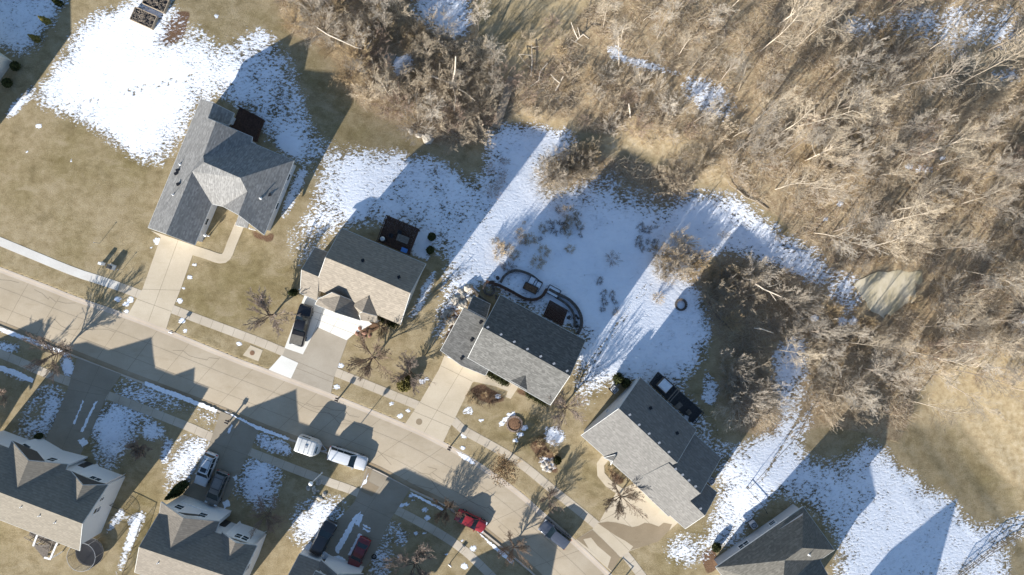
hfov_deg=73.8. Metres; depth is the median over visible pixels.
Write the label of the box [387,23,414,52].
thicket bush
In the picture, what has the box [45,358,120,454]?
driveway
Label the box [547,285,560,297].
planter
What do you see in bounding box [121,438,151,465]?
round tree
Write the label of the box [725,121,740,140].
thicket bush
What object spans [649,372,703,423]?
deck
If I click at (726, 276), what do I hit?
thicket bush
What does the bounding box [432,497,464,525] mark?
yard tree
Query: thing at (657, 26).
bare tree
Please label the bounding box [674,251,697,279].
thicket bush
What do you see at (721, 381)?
thicket bush
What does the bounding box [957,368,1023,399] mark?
bare tree
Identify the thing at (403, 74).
thicket bush
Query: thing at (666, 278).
thicket bush
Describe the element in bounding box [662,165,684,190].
thicket bush
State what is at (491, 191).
thicket bush
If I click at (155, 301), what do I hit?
driveway
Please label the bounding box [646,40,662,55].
bare tree
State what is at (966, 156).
bare tree
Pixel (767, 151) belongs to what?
thicket bush
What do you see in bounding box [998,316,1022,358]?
thicket bush
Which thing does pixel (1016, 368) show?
bare tree
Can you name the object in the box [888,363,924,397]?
bare tree
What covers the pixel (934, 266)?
thicket bush
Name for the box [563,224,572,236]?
dry plant
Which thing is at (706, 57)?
bare tree
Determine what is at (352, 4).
thicket bush
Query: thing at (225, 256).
garden path
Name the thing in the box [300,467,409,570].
driveway
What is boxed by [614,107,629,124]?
thicket bush
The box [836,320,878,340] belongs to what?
bare tree
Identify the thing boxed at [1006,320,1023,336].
bare tree
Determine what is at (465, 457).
snow patch
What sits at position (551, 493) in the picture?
yard tree
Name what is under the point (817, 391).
thicket bush
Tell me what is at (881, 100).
bare tree
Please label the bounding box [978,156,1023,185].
bare tree
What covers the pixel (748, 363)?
thicket bush
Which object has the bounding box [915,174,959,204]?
thicket bush
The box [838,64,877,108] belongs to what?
thicket bush
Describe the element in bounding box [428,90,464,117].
thicket bush
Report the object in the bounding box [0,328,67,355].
snow patch
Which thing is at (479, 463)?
kerb
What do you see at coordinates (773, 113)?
bare tree
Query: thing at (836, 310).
thicket bush
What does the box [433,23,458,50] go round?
thicket bush
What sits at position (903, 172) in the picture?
bare tree
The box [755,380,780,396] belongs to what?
thicket bush
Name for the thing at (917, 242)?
bare tree
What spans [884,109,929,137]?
bare tree
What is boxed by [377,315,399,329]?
hedge
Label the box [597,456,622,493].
garden path
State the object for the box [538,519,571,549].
parked car
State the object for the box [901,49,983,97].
bare tree
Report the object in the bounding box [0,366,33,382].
snow patch
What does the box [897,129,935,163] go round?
thicket bush
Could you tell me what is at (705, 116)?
thicket bush
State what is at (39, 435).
evergreen shrub
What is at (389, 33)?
thicket bush
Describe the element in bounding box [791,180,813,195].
thicket bush
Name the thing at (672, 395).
pergola
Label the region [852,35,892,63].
thicket bush
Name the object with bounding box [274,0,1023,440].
undergrowth
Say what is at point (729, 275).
thicket bush
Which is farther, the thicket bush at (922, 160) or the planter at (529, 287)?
the thicket bush at (922, 160)
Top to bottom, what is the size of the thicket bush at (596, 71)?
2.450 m
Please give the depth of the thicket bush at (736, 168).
99.71 m
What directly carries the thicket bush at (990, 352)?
on the ground
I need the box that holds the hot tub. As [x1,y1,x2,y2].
[656,376,673,393]
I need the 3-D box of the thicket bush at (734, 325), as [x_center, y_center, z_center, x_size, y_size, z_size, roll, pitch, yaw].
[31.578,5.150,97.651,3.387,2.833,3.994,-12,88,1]
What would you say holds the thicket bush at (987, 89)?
on the ground
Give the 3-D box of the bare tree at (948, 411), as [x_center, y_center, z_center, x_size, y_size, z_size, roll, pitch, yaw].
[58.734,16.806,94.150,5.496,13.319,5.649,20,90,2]
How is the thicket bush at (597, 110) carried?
on the ground
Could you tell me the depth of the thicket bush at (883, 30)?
99.66 m
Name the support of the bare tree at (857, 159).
on the ground
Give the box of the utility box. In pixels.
[106,263,116,270]
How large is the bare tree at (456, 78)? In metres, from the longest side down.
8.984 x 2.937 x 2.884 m
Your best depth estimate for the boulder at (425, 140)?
98.42 m
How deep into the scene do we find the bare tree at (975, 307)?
92.88 m
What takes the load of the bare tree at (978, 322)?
on the ground
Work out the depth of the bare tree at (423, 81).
95.51 m
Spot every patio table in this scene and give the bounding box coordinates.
[396,234,409,243]
[675,401,682,409]
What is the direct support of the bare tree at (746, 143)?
on the ground
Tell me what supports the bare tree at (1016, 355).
on the ground
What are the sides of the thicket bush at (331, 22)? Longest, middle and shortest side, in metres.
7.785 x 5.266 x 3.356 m
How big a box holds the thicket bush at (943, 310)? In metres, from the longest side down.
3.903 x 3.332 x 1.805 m
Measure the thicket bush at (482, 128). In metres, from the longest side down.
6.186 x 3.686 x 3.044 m
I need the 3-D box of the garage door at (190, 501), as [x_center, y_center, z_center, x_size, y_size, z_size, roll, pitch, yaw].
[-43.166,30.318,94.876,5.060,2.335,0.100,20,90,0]
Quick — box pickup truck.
[289,303,313,346]
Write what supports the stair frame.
on the ground
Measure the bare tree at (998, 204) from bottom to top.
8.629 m
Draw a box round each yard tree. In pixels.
[0,388,7,407]
[21,332,72,383]
[243,285,299,336]
[248,494,286,538]
[346,331,398,381]
[364,316,387,338]
[382,542,436,574]
[389,351,435,395]
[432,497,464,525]
[497,529,532,568]
[538,486,562,513]
[546,389,588,433]
[603,477,647,519]
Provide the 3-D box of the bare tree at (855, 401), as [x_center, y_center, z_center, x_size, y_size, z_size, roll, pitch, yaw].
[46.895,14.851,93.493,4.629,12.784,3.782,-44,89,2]
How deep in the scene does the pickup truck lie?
94.76 m
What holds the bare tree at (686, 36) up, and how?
on the ground
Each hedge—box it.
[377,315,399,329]
[486,371,510,386]
[523,391,547,407]
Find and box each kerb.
[0,267,611,574]
[0,326,534,574]
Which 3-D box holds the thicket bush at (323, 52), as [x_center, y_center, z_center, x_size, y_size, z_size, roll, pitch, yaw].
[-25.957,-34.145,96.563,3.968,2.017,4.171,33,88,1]
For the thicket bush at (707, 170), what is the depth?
99.51 m
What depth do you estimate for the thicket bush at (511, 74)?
99.66 m
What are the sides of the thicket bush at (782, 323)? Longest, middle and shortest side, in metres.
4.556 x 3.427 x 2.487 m
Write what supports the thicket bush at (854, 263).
on the ground
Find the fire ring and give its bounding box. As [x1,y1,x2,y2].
[675,298,687,310]
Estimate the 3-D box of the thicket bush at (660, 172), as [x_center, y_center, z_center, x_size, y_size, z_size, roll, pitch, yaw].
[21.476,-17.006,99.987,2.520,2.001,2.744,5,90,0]
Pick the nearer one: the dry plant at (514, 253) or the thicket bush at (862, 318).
the dry plant at (514, 253)
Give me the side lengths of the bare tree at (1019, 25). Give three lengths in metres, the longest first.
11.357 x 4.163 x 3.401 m
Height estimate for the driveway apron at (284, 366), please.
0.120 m
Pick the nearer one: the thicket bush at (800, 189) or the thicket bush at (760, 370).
the thicket bush at (760, 370)
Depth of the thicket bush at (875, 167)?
98.93 m
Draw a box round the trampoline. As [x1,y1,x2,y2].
[66,538,104,571]
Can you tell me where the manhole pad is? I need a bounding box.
[243,345,262,360]
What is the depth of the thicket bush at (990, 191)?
98.78 m
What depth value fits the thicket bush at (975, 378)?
99.92 m
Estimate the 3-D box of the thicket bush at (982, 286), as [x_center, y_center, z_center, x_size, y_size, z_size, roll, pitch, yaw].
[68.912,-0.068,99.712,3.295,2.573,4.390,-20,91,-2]
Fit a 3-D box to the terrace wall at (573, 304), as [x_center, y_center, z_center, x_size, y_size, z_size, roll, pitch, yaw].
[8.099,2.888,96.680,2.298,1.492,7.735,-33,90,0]
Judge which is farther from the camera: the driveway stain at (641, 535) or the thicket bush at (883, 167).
the thicket bush at (883, 167)
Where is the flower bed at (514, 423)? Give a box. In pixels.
[506,416,522,431]
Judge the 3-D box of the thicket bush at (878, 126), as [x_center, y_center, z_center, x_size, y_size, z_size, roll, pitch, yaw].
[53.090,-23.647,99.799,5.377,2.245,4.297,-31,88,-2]
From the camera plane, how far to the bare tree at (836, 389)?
95.06 m
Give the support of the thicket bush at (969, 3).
on the ground
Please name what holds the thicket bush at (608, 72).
on the ground
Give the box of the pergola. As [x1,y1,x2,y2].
[667,388,679,402]
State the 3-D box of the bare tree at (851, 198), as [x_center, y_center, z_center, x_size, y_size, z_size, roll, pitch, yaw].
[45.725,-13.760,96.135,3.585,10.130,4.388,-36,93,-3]
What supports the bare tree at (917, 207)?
on the ground
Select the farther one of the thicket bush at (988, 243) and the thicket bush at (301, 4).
the thicket bush at (988, 243)
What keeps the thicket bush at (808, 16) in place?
on the ground
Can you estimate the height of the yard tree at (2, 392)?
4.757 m
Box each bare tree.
[311,0,336,15]
[343,20,371,46]
[343,55,367,73]
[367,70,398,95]
[368,4,392,33]
[371,0,389,9]
[404,31,439,59]
[413,62,431,89]
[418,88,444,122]
[439,2,458,34]
[450,68,465,87]
[467,0,490,30]
[483,34,508,67]
[485,66,508,96]
[593,0,617,27]
[604,0,623,10]
[605,20,625,65]
[617,15,634,37]
[631,63,643,83]
[643,7,662,20]
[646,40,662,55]
[651,9,676,38]
[654,47,664,67]
[661,94,679,115]
[663,0,682,17]
[675,27,700,55]
[683,43,713,77]
[693,96,721,123]
[694,31,707,43]
[696,49,719,68]
[697,3,740,25]
[710,30,731,54]
[711,91,733,114]
[719,44,742,79]
[732,56,753,90]
[733,109,765,136]
[733,114,783,154]
[739,50,750,71]
[747,101,793,132]
[753,84,800,122]
[756,71,784,91]
[760,0,818,52]
[774,88,805,111]
[775,162,836,205]
[775,330,828,369]
[778,20,813,52]
[779,98,820,138]
[780,0,824,24]
[785,117,826,154]
[787,320,814,342]
[788,0,857,46]
[795,82,873,140]
[800,127,861,166]
[806,0,854,25]
[807,316,849,342]
[812,176,870,202]
[813,225,887,259]
[817,115,840,146]
[817,346,846,377]
[824,71,878,116]
[827,381,857,406]
[828,36,894,79]
[828,135,886,168]
[832,193,895,236]
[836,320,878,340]
[837,124,874,144]
[839,63,901,122]
[839,376,877,416]
[848,328,894,360]
[859,393,890,414]
[862,212,930,264]
[863,350,908,386]
[865,130,907,164]
[869,336,918,362]
[870,55,908,71]
[874,141,908,157]
[877,0,932,17]
[879,150,937,186]
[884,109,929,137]
[884,189,950,240]
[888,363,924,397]
[894,230,938,255]
[897,176,958,227]
[897,335,929,369]
[899,131,950,159]
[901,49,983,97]
[905,358,961,392]
[906,107,957,134]
[912,337,997,380]
[914,388,979,431]
[920,24,972,63]
[920,119,1000,157]
[920,220,972,249]
[922,313,969,337]
[928,12,970,50]
[935,107,1014,147]
[936,332,966,354]
[936,340,1002,380]
[937,142,987,172]
[940,286,1012,323]
[941,233,990,255]
[945,312,1002,334]
[945,330,1005,358]
[948,183,973,197]
[950,30,1023,89]
[953,386,1008,421]
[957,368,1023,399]
[961,169,1019,211]
[962,155,1020,177]
[965,328,1023,360]
[966,267,1023,295]
[967,74,1020,89]
[971,356,1021,378]
[972,246,1009,262]
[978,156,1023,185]
[979,23,1023,54]
[980,264,1023,306]
[981,193,1023,220]
[983,304,1023,334]
[994,257,1023,280]
[999,347,1023,365]
[1001,103,1023,122]
[1002,333,1023,354]
[1003,19,1023,45]
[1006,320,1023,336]
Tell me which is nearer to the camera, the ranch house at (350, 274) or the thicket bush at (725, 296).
the ranch house at (350, 274)
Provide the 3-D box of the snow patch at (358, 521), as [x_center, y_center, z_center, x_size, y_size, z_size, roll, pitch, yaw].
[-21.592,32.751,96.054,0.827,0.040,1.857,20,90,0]
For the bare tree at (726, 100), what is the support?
on the ground
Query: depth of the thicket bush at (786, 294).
98.36 m
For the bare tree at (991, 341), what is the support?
on the ground
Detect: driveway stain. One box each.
[361,469,378,495]
[577,530,619,570]
[598,522,671,549]
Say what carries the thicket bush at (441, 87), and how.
on the ground
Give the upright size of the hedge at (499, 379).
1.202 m
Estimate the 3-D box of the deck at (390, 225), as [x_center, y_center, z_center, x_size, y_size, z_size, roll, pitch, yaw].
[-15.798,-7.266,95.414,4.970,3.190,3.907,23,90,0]
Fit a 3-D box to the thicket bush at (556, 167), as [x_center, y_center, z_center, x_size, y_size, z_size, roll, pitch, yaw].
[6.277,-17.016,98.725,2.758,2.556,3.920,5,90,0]
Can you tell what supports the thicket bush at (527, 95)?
on the ground
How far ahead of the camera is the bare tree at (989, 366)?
90.61 m
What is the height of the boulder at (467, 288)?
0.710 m
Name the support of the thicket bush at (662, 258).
on the ground
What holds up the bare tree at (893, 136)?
on the ground
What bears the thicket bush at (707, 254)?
on the ground
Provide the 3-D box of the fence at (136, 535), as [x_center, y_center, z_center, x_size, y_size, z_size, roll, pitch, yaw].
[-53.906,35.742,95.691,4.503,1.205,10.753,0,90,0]
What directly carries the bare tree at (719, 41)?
on the ground
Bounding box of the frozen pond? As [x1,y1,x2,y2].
[854,270,921,317]
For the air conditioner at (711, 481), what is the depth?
95.24 m
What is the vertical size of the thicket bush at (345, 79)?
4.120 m
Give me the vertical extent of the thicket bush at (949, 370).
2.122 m
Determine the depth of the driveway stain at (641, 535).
96.06 m
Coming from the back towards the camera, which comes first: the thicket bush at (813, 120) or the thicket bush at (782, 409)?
the thicket bush at (813, 120)
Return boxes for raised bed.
[129,7,158,29]
[142,0,170,13]
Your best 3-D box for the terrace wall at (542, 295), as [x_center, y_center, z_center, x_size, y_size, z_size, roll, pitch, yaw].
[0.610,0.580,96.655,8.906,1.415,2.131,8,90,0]
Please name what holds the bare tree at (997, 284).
on the ground
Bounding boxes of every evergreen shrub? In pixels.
[1,77,12,87]
[9,60,20,70]
[27,34,41,42]
[33,432,43,438]
[38,16,51,24]
[51,0,63,7]
[164,480,189,499]
[288,289,297,296]
[396,375,411,391]
[426,245,434,254]
[427,232,435,240]
[553,456,561,464]
[612,372,623,384]
[621,377,630,387]
[712,542,721,552]
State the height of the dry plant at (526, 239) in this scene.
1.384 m
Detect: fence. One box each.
[109,503,144,574]
[747,400,817,488]
[958,530,1023,574]
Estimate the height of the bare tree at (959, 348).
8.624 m
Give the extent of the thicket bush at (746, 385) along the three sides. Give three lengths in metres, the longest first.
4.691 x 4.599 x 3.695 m
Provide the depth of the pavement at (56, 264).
96.07 m
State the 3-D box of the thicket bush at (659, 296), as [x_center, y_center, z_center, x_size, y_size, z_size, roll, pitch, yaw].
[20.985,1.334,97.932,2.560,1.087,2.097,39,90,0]
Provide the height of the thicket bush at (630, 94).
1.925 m
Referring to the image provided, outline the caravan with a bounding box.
[294,434,326,455]
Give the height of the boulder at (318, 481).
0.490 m
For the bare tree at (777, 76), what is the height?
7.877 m
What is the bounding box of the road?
[0,273,603,574]
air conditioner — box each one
[608,384,618,393]
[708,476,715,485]
[747,519,757,529]
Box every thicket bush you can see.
[278,5,308,35]
[286,0,323,18]
[294,0,343,49]
[306,0,346,20]
[313,33,340,60]
[319,7,362,49]
[331,45,368,86]
[336,35,372,67]
[344,0,368,12]
[347,57,392,103]
[349,80,382,105]
[350,22,390,60]
[352,10,379,37]
[362,0,396,42]
[362,47,392,69]
[364,0,400,18]
[371,81,414,122]
[372,0,411,18]
[375,53,416,99]
[377,76,393,98]
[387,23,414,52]
[393,42,434,73]
[394,82,427,114]
[396,94,441,145]
[399,17,425,39]
[401,63,431,86]
[406,5,445,47]
[413,63,450,105]
[416,36,442,58]
[417,105,448,133]
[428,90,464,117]
[431,116,474,157]
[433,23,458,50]
[435,62,461,99]
[439,46,477,87]
[439,99,465,132]
[440,41,466,61]
[461,71,488,88]
[462,33,502,71]
[463,81,503,117]
[466,117,494,145]
[475,76,507,105]
[482,108,497,124]
[483,67,502,87]
[484,184,502,198]
[487,160,494,174]
[492,60,524,88]
[510,39,522,50]
[518,29,535,44]
[520,88,536,103]
[521,56,537,71]
[523,106,541,121]
[527,69,550,84]
[528,32,553,52]
[528,166,565,201]
[531,155,564,190]
[535,150,554,173]
[539,144,570,178]
[540,105,556,123]
[542,165,574,192]
[543,13,562,28]
[548,155,564,180]
[551,27,568,39]
[557,43,568,54]
[558,138,597,179]
[558,141,583,163]
[559,79,572,91]
[559,155,573,176]
[559,157,585,187]
[561,63,580,78]
[561,104,571,115]
[572,145,587,160]
[575,142,600,176]
[576,167,596,185]
[579,135,601,159]
[579,159,597,180]
[585,82,605,102]
[586,62,600,84]
[588,100,605,116]
[598,60,621,84]
[603,89,624,111]
[603,110,627,136]
[605,250,622,264]
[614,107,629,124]
[616,75,631,90]
[621,88,639,104]
[623,110,652,138]
[631,69,655,96]
[633,102,655,121]
[646,248,675,272]
[649,243,673,263]
[650,163,666,178]
[651,257,672,284]
[652,74,668,102]
[652,291,665,305]
[654,112,675,131]
[655,256,689,285]
[657,93,675,117]
[658,177,676,194]
[659,231,686,255]
[660,249,686,275]
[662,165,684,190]
[663,248,678,262]
[668,129,680,143]
[669,81,696,114]
[670,225,692,246]
[671,240,691,272]
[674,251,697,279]
[676,173,695,200]
[677,266,697,283]
[680,232,700,249]
[680,244,693,261]
[681,245,701,266]
[682,146,702,159]
[684,120,698,138]
[685,255,702,283]
[688,248,711,268]
[691,108,718,128]
[693,112,720,139]
[694,132,736,169]
[695,151,715,177]
[699,278,733,314]
[704,274,718,290]
[706,261,721,279]
[708,113,738,148]
[709,390,773,430]
[715,257,732,271]
[716,264,740,288]
[717,367,764,396]
[718,269,731,285]
[718,274,745,296]
[718,287,736,304]
[718,348,749,387]
[722,310,744,334]
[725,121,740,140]
[725,263,747,282]
[727,157,753,184]
[729,353,755,389]
[730,363,761,395]
[732,384,783,427]
[734,270,766,313]
[734,341,760,361]
[734,352,780,401]
[741,249,784,289]
[746,129,793,174]
[747,358,772,386]
[748,317,763,333]
[751,408,778,434]
[752,396,801,428]
[754,376,790,410]
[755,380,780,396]
[757,343,777,355]
[764,313,785,337]
[766,6,794,27]
[772,121,801,148]
[775,282,800,305]
[777,266,795,284]
[781,327,805,353]
[786,289,824,324]
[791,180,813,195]
[795,138,825,171]
[796,0,820,25]
[801,136,863,187]
[802,384,826,406]
[805,110,823,128]
[805,338,829,361]
[805,352,823,375]
[806,286,828,307]
[808,171,852,204]
[809,319,828,342]
[816,366,840,388]
[819,395,844,431]
[823,325,850,360]
[824,31,855,64]
[825,97,845,116]
[826,301,844,326]
[828,262,846,273]
[831,101,858,135]
[831,144,872,183]
[831,347,845,361]
[832,15,855,41]
[835,59,854,80]
[837,364,856,383]
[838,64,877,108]
[841,126,870,152]
[841,374,876,410]
[850,259,863,268]
[850,406,877,426]
[851,336,870,356]
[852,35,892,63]
[852,365,877,389]
[854,179,899,226]
[856,314,879,330]
[858,388,874,404]
[860,260,870,274]
[861,158,886,183]
[862,110,893,139]
[862,207,910,242]
[864,94,890,119]
[865,316,880,330]
[869,333,901,374]
[871,402,884,423]
[873,254,888,266]
[874,322,889,340]
[875,378,886,389]
[876,156,905,190]
[877,218,934,268]
[878,63,907,101]
[880,13,896,47]
[887,0,920,13]
[887,24,929,62]
[889,367,913,379]
[897,22,925,47]
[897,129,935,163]
[900,254,916,269]
[906,143,939,177]
[906,294,927,314]
[910,0,928,18]
[915,117,947,142]
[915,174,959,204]
[918,339,933,349]
[920,337,966,363]
[924,345,946,373]
[927,260,941,275]
[931,191,964,218]
[934,294,954,316]
[936,270,984,314]
[939,264,953,281]
[940,89,993,132]
[941,235,962,247]
[941,361,956,378]
[947,336,962,351]
[959,308,993,341]
[959,340,984,368]
[961,155,986,185]
[962,0,979,10]
[971,274,996,298]
[971,367,994,384]
[973,329,1001,344]
[977,339,999,354]
[981,74,1021,106]
[984,181,1023,210]
[985,118,1001,142]
[985,231,1008,253]
[991,142,1022,183]
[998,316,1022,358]
[998,325,1021,351]
[1002,365,1023,396]
[1005,134,1023,153]
[1006,144,1023,175]
[1006,259,1023,281]
[1006,313,1023,333]
[1007,214,1023,246]
[1009,101,1023,122]
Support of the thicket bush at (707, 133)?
on the ground
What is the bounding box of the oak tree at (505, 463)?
[489,449,522,486]
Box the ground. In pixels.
[0,0,1023,574]
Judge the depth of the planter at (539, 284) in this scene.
96.56 m
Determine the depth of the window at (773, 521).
95.07 m
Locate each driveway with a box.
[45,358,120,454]
[128,231,192,328]
[184,411,257,507]
[269,325,369,392]
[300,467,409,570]
[406,355,480,441]
[576,484,677,571]
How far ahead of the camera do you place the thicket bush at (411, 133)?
97.49 m
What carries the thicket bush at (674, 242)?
on the ground
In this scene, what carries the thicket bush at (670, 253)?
on the ground
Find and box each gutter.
[0,269,608,574]
[0,321,541,574]
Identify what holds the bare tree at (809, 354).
on the ground
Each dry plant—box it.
[470,392,480,399]
[484,395,496,405]
[492,240,504,262]
[499,261,520,273]
[500,243,515,254]
[509,249,522,260]
[519,234,527,245]
[523,233,539,246]
[529,436,542,449]
[530,252,546,268]
[536,432,546,447]
[538,244,550,256]
[545,217,568,236]
[560,203,579,222]
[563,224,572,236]
[641,225,654,234]
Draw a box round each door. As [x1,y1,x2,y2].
[78,462,92,467]
[181,496,212,510]
[219,520,230,526]
[301,548,323,559]
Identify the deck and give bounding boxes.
[24,532,58,551]
[231,105,264,141]
[377,215,419,254]
[543,300,567,325]
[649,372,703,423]
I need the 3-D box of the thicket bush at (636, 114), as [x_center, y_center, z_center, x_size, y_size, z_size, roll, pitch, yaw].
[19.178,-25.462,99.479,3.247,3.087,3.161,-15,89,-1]
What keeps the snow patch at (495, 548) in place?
on the ground
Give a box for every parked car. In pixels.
[194,451,218,486]
[205,469,230,506]
[309,518,336,556]
[326,446,368,470]
[348,535,370,566]
[454,509,487,533]
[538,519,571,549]
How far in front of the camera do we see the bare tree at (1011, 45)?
90.27 m
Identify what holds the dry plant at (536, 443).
on the ground
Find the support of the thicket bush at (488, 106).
on the ground
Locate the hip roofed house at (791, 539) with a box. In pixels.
[714,504,834,574]
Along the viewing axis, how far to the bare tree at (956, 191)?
95.58 m
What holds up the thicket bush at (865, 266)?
on the ground
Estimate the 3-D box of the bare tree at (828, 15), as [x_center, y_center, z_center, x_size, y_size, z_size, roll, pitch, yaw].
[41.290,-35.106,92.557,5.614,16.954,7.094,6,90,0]
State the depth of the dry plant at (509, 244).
96.97 m
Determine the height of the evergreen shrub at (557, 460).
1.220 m
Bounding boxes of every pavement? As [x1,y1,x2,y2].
[0,237,119,289]
[0,349,495,574]
[1,237,645,574]
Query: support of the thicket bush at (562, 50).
on the ground
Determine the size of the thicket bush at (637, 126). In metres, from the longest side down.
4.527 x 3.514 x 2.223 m
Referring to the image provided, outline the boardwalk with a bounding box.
[492,76,515,128]
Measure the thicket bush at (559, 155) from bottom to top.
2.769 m
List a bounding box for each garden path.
[191,222,243,262]
[473,372,517,398]
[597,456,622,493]
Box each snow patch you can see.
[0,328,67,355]
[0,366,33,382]
[73,400,83,423]
[77,438,87,446]
[80,401,97,431]
[145,381,217,411]
[222,500,229,508]
[226,412,288,439]
[302,542,330,559]
[335,511,360,553]
[348,533,361,554]
[355,514,362,525]
[410,492,442,509]
[455,450,474,463]
[480,534,512,562]
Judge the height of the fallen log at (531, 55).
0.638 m
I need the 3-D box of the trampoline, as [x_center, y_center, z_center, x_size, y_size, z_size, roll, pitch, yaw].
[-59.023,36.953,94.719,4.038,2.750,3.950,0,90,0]
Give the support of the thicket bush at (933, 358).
on the ground
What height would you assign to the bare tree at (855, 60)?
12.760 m
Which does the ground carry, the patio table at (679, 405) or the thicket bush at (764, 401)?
the thicket bush at (764, 401)
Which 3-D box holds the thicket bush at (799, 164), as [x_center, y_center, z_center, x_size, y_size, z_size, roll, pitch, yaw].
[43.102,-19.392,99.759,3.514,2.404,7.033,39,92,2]
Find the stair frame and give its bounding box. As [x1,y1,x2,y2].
[32,535,62,559]
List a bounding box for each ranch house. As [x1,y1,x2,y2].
[148,99,295,244]
[298,228,425,324]
[440,294,585,404]
[581,377,720,528]
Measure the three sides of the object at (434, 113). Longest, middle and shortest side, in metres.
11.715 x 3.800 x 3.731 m
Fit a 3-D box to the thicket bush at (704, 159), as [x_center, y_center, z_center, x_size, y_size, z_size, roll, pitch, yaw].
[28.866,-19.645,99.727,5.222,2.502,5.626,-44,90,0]
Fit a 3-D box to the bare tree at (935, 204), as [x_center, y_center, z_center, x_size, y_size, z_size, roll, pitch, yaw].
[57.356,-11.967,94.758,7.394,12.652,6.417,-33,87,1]
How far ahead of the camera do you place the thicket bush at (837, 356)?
99.15 m
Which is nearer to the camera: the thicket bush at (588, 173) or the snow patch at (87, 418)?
the snow patch at (87, 418)
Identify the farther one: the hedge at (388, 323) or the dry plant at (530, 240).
the dry plant at (530, 240)
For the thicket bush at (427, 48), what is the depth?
99.70 m
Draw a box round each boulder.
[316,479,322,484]
[422,133,433,144]
[451,295,459,305]
[456,301,463,309]
[463,284,472,291]
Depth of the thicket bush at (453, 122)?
98.20 m
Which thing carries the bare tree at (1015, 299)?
on the ground
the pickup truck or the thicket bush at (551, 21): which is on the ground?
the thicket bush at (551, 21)
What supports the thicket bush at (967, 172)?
on the ground
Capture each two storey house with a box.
[0,53,11,79]
[0,430,124,550]
[135,494,265,574]
[288,548,363,574]
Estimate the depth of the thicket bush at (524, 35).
99.94 m
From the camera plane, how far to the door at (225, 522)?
94.96 m
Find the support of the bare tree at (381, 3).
on the ground
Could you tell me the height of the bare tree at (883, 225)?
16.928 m
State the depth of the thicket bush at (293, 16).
95.87 m
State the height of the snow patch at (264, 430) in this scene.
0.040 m
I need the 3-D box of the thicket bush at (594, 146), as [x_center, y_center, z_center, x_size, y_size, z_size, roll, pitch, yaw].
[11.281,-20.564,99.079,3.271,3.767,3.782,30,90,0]
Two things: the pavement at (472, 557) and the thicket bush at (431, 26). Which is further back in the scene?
the thicket bush at (431, 26)
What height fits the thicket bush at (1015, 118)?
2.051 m
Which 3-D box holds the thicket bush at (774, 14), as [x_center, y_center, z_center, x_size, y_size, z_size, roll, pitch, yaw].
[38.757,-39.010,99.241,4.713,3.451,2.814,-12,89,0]
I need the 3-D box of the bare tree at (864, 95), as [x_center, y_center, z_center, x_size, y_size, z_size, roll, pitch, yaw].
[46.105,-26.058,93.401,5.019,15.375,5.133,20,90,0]
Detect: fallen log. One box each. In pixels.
[317,27,361,48]
[427,56,473,109]
[519,44,538,75]
[551,75,563,90]
[571,23,588,45]
[727,180,766,208]
[755,278,784,299]
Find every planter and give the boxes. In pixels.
[523,282,538,293]
[528,276,538,285]
[533,279,542,291]
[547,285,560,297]
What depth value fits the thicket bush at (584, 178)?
98.81 m
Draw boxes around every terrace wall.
[470,285,489,302]
[482,282,494,295]
[486,280,547,300]
[500,269,542,282]
[549,288,582,333]
[556,297,575,326]
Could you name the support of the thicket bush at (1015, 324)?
on the ground
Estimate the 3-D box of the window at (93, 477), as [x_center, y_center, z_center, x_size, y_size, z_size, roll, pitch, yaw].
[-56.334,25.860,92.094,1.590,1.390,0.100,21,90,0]
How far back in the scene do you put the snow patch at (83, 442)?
96.03 m
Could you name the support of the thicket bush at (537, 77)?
on the ground
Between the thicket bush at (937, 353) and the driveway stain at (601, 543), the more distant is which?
the thicket bush at (937, 353)
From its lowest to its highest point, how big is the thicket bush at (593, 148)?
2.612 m
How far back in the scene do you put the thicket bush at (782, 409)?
95.80 m
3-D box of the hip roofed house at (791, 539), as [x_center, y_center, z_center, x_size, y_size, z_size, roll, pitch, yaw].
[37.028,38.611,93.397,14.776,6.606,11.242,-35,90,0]
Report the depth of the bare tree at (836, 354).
94.66 m
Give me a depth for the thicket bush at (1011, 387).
99.56 m
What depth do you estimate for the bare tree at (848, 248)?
91.00 m
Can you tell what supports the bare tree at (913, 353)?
on the ground
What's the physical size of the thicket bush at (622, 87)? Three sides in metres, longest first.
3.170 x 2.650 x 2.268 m
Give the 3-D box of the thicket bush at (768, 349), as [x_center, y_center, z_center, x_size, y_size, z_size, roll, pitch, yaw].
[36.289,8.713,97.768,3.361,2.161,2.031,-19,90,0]
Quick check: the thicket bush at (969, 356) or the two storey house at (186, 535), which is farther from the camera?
the thicket bush at (969, 356)
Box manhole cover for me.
[416,419,421,424]
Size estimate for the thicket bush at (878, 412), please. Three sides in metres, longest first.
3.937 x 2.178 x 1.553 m
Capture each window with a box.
[44,457,59,461]
[89,475,102,480]
[92,505,101,514]
[172,504,184,509]
[198,512,208,517]
[233,533,242,538]
[240,535,249,541]
[768,519,775,526]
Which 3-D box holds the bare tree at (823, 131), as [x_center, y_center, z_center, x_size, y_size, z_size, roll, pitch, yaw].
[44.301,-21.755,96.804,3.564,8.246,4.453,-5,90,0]
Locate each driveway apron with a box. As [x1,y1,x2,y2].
[269,355,297,377]
[285,296,371,353]
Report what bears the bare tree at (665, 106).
on the ground
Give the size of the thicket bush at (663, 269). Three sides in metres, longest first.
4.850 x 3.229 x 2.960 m

